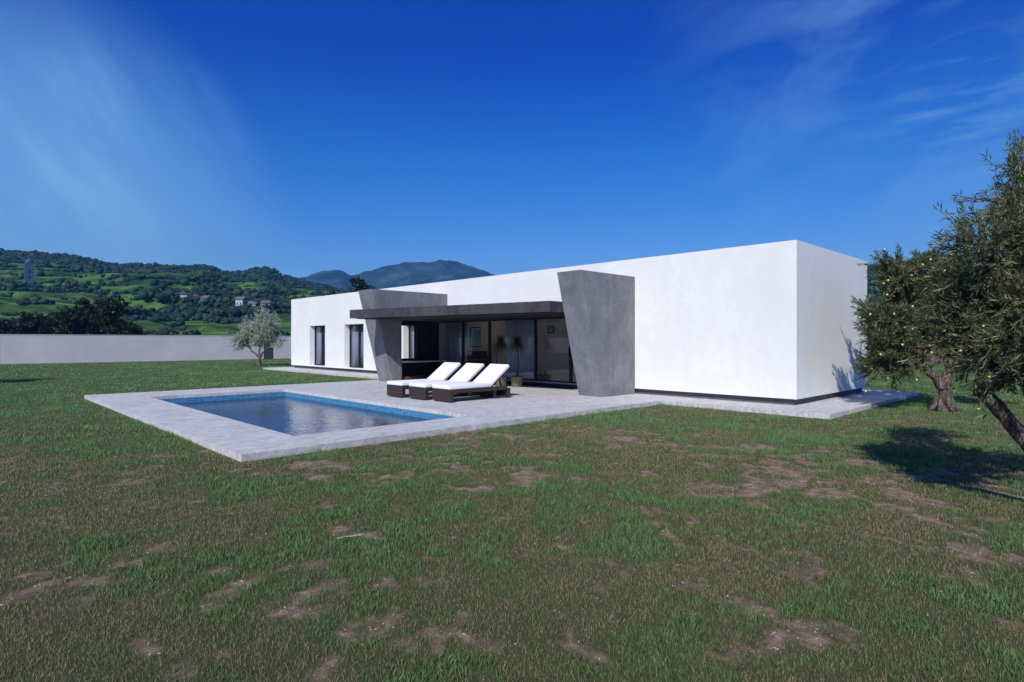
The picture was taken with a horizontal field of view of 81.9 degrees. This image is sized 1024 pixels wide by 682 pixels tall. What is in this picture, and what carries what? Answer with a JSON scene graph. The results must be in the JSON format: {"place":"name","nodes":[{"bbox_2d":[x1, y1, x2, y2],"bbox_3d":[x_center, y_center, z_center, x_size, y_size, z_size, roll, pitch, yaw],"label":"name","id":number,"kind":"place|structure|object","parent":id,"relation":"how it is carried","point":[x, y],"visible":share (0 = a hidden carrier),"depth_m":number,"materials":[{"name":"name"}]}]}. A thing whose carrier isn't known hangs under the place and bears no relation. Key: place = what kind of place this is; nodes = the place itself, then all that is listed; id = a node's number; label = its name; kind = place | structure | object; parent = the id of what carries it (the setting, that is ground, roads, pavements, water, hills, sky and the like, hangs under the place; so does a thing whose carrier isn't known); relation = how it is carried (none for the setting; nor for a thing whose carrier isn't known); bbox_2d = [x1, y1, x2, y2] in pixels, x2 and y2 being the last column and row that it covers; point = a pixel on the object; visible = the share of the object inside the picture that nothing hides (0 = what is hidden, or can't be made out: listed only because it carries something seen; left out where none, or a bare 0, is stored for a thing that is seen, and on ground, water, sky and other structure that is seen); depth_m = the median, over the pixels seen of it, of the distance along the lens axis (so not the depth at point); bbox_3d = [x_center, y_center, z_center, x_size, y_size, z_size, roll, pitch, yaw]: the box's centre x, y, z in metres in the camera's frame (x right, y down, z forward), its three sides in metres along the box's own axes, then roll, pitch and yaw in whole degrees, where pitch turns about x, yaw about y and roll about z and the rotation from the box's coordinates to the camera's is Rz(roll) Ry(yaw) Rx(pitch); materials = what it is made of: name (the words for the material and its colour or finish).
{"place":"outdoors","nodes":[
{"label":"outdoors","id":0,"kind":"place"},
{"bbox_2d":[84,380,660,461],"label":"terrace","id":1,"kind":"structure","parent":0,"point":[236,440],"depth_m":12.38,"materials":[{"name":"stone"}]},
{"bbox_2d":[159,392,453,435],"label":"swimming pool","id":2,"kind":"structure","parent":1,"relation":"in","point":[396,411],"depth_m":16.06,"materials":[{"name":"blue liquid"}]},
{"bbox_2d":[174,396,429,434],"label":"pool water","id":3,"kind":"structure","parent":2,"relation":"in","point":[244,403],"depth_m":14.36,"materials":[{"name":"blue liquid"}]},
{"bbox_2d":[387,362,460,397],"bbox_3d":[-2.414,1.060,16.457,2.030,0.879,0.730,0,0,-44],"label":"sun lounger","id":4,"kind":"object","parent":1,"relation":"on","point":[444,371],"visible":0.53,"depth_m":16.38,"materials":[{"name":"white fabric"}]},
{"bbox_2d":[409,363,484,399],"bbox_3d":[-1.711,1.060,15.815,2.030,0.879,0.730,0,0,-44],"label":"sun lounger","id":5,"kind":"object","parent":1,"relation":"on","point":[468,372],"visible":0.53,"depth_m":15.84,"materials":[{"name":"white fabric"}]},
{"bbox_2d":[432,364,509,402],"bbox_3d":[-1.022,1.060,15.216,2.030,0.879,0.730,0,0,-44],"label":"sun lounger","id":6,"kind":"object","parent":1,"relation":"on","point":[486,379],"visible":1,"depth_m":15.20,"materials":[{"name":"fabric"}]},
{"bbox_2d":[300,259,494,289],"bbox_3d":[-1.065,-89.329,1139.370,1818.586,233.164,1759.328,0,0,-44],"label":"mountains","id":7,"kind":"structure","parent":0,"point":[403,274],"depth_m":1407.83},
{"bbox_2d":[467,350,487,367],"bbox_3d":[-2.230,0.905,29.265,0.950,0.850,2.240,0,0,-44],"label":"sofa","id":8,"kind":"object","parent":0,"point":[481,357],"visible":0.34,"depth_m":28.71,"materials":[{"name":"brown fabric"}]},
{"bbox_2d":[0,261,989,346],"bbox_3d":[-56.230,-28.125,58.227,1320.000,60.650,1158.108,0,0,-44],"label":"hills","id":9,"kind":"structure","parent":0,"point":[209,328],"depth_m":210.36,"materials":[{"name":"green plant"}]},
{"bbox_2d":[24,258,33,283],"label":"tower","id":10,"kind":"structure","parent":9,"relation":"on","point":[29,270],"depth_m":257.31,"materials":[{"name":"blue paint"}]},
{"bbox_2d":[178,291,186,297],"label":"village house","id":11,"kind":"structure","parent":9,"relation":"on","point":[182,294],"depth_m":207.93,"materials":[{"name":"grey paint"}]},
{"bbox_2d":[201,295,213,303],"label":"village house","id":12,"kind":"structure","parent":9,"relation":"on","point":[210,297],"depth_m":208.41,"materials":[{"name":"grey"}]},
{"bbox_2d":[235,297,247,305],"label":"village house","id":13,"kind":"structure","parent":9,"relation":"on","point":[240,301],"depth_m":209.91,"materials":[{"name":"grey paint"}]},
{"bbox_2d":[248,301,256,305],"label":"village house","id":14,"kind":"structure","parent":9,"relation":"on","point":[253,303],"depth_m":209.05,"materials":[{"name":"grey"}]},
{"bbox_2d":[260,300,270,304],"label":"village house","id":15,"kind":"structure","parent":9,"relation":"on","point":[263,302],"depth_m":211.68,"materials":[{"name":"grey"}]},
{"bbox_2d":[0,248,1010,346],"bbox_3d":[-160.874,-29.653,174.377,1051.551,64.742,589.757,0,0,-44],"label":"hillside scrub","id":16,"kind":"object","parent":9,"relation":"on","point":[193,308],"visible":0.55,"depth_m":233.64,"materials":[{"name":"green plant"}]},
{"bbox_2d":[0,357,1023,681],"bbox_3d":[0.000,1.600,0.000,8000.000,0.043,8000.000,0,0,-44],"label":"ground","id":17,"kind":"structure","parent":0,"point":[834,637],"depth_m":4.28,"materials":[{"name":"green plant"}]},
{"bbox_2d":[0,317,34,333],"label":"broadleaf tree","id":18,"kind":"object","parent":17,"relation":"on","point":[6,326],"visible":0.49,"depth_m":67.32,"materials":[{"name":"green plant"}]},
{"bbox_2d":[11,311,58,333],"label":"broadleaf tree","id":19,"kind":"object","parent":17,"relation":"on","point":[42,323],"visible":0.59,"depth_m":69.54,"materials":[{"name":"green plant"}]},
{"bbox_2d":[50,303,92,334],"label":"broadleaf tree","id":20,"kind":"object","parent":17,"relation":"on","point":[72,321],"visible":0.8,"depth_m":63.62,"materials":[{"name":"green plant"}]},
{"bbox_2d":[78,301,105,334],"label":"broadleaf tree","id":21,"kind":"object","parent":17,"relation":"on","point":[94,329],"visible":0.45,"depth_m":71.80,"materials":[{"name":"green plant"}]},
{"bbox_2d":[80,293,136,334],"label":"broadleaf tree","id":22,"kind":"object","parent":17,"relation":"on","point":[107,315],"visible":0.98,"depth_m":65.22,"materials":[{"name":"green plant"}]},
{"bbox_2d":[127,325,145,334],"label":"broadleaf tree","id":23,"kind":"object","parent":17,"relation":"on","point":[138,330],"visible":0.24,"depth_m":74.24,"materials":[{"name":"green plant"}]},
{"bbox_2d":[0,334,290,363],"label":"boundary wall","id":24,"kind":"structure","parent":17,"relation":"on","point":[33,348],"depth_m":45.34,"materials":[{"name":"grey paint"}]},
{"bbox_2d":[227,303,286,365],"bbox_3d":[-16.120,-0.401,37.461,3.765,4.107,2.242,0,0,-2],"label":"olive tree","id":25,"kind":"object","parent":17,"relation":"on","point":[260,333],"visible":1,"depth_m":37.23,"materials":[{"name":"green plant"}]},
{"bbox_2d":[322,288,340,295],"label":"broadleaf tree","id":26,"kind":"object","parent":17,"relation":"on","point":[331,292],"visible":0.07,"depth_m":99.66,"materials":[{"name":"green plant"}]},
{"bbox_2d":[348,276,374,292],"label":"broadleaf tree","id":27,"kind":"object","parent":17,"relation":"on","point":[362,282],"visible":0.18,"depth_m":89.19,"materials":[{"name":"green plant"}]},
{"bbox_2d":[850,232,1009,412],"bbox_3d":[10.046,-0.403,13.834,4.801,4.216,2.758,0,0,3],"label":"olive tree","id":28,"kind":"object","parent":17,"relation":"on","point":[895,338],"visible":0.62,"depth_m":13.34,"materials":[{"name":"green plant"}]},
{"bbox_2d":[898,128,1023,451],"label":"olive tree","id":29,"kind":"object","parent":17,"relation":"on","point":[986,321],"visible":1,"depth_m":5.47,"materials":[{"name":"green plant"}]},
{"bbox_2d":[0,0,1023,277],"label":"sky","id":30,"kind":"structure","parent":0,"point":[296,138],"materials":[{"name":"blue"}]},
{"bbox_2d":[263,367,918,418],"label":"path","id":31,"kind":"structure","parent":0,"point":[834,407],"depth_m":14.65,"materials":[{"name":"grey concrete"}]},
{"bbox_2d":[402,360,446,379],"bbox_3d":[-3.510,1.127,22.558,2.090,0.745,0.650,0,0,-44],"label":"table","id":32,"kind":"object","parent":31,"relation":"on","point":[438,363],"visible":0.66,"depth_m":22.85,"materials":[{"name":"grey stone"}]},
{"bbox_2d":[487,335,513,385],"bbox_3d":[-0.389,0.638,19.574,1.218,1.723,1.138,0,0,-44],"label":"potted plant","id":33,"kind":"object","parent":31,"relation":"on","point":[501,346],"visible":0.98,"depth_m":19.45,"materials":[{"name":"green plant"}]},
{"bbox_2d":[504,334,533,386],"bbox_3d":[0.160,0.639,19.440,1.179,1.721,1.170,0,0,-44],"label":"potted plant","id":34,"kind":"object","parent":31,"relation":"on","point":[516,380],"visible":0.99,"depth_m":19.30,"materials":[{"name":"green plant"}]},
{"bbox_2d":[291,240,866,404],"bbox_3d":[-2.521,-0.420,23.916,9.600,3.840,27.430,0,0,-44],"label":"villa","id":35,"kind":"object","parent":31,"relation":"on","point":[772,323],"visible":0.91,"depth_m":16.08,"materials":[{"name":"paint"}]},
{"bbox_2d":[315,326,324,365],"bbox_3d":[-10.027,0.245,31.257,0.060,2.108,1.758,0,0,-44],"label":"window","id":36,"kind":"structure","parent":35,"relation":"in","point":[322,364],"depth_m":31.24,"materials":[{"name":"black metal"}]},
{"bbox_2d":[350,324,363,367],"bbox_3d":[-7.367,0.245,28.502,0.060,2.108,1.818,0,0,-44],"label":"window","id":37,"kind":"structure","parent":35,"relation":"in","point":[359,325],"depth_m":28.50,"materials":[{"name":"black metal"}]},
{"bbox_2d":[409,326,409,357],"bbox_3d":[-3.810,0.260,24.819,0.060,2.078,1.798,0,0,-44],"label":"window","id":38,"kind":"structure","parent":35,"relation":"in","point":[409,326],"depth_m":25.42,"materials":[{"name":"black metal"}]},
{"bbox_2d":[437,321,461,374],"bbox_3d":[-2.422,0.280,23.079,0.080,2.096,1.627,0,0,-44],"label":"sliding door","id":39,"kind":"structure","parent":35,"relation":"in","point":[454,321],"depth_m":23.61,"materials":[{"name":"black metal"}]},
{"bbox_2d":[470,327,480,346],"bbox_3d":[-1.792,-0.200,29.826,0.060,0.998,0.998,0,0,-44],"label":"window","id":40,"kind":"structure","parent":35,"relation":"in","point":[470,327],"depth_m":30.09,"materials":[{"name":"black metal"}]},
{"bbox_2d":[462,320,488,376],"bbox_3d":[-1.332,0.280,21.950,0.080,2.096,1.508,0,0,-44],"label":"sliding door","id":41,"kind":"structure","parent":35,"relation":"in","point":[463,322],"depth_m":22.44,"materials":[{"name":"black metal"}]},
{"bbox_2d":[489,318,534,380],"bbox_3d":[-0.005,0.280,20.576,0.080,2.096,2.308,0,0,-44],"label":"sliding door","id":42,"kind":"structure","parent":35,"relation":"in","point":[532,318],"depth_m":20.64,"materials":[{"name":"black metal"}]},
{"bbox_2d":[548,326,553,333],"bbox_3d":[1.712,-0.500,25.981,0.038,0.340,0.360,0,0,-44],"label":"wall picture","id":43,"kind":"object","parent":35,"relation":"attached to","point":[550,329],"depth_m":25.97,"materials":[{"name":"black metal"}]},
{"bbox_2d":[535,317,569,382],"bbox_3d":[1.311,0.280,19.178,0.130,2.096,1.528,0,0,-44],"label":"sliding door","id":44,"kind":"structure","parent":35,"relation":"in","point":[536,319],"depth_m":19.70,"materials":[{"name":"black metal"}]},
{"bbox_2d":[570,348,576,383],"bbox_3d":[2.388,0.280,18.098,0.080,2.096,1.518,0,0,-44],"label":"sliding door","id":45,"kind":"structure","parent":35,"relation":"in","point":[571,361],"depth_m":18.60,"materials":[{"name":"black metal"}]},
{"bbox_2d":[867,344,990,365],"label":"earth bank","id":46,"kind":"structure","parent":0,"point":[936,362],"depth_m":39.97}
]}

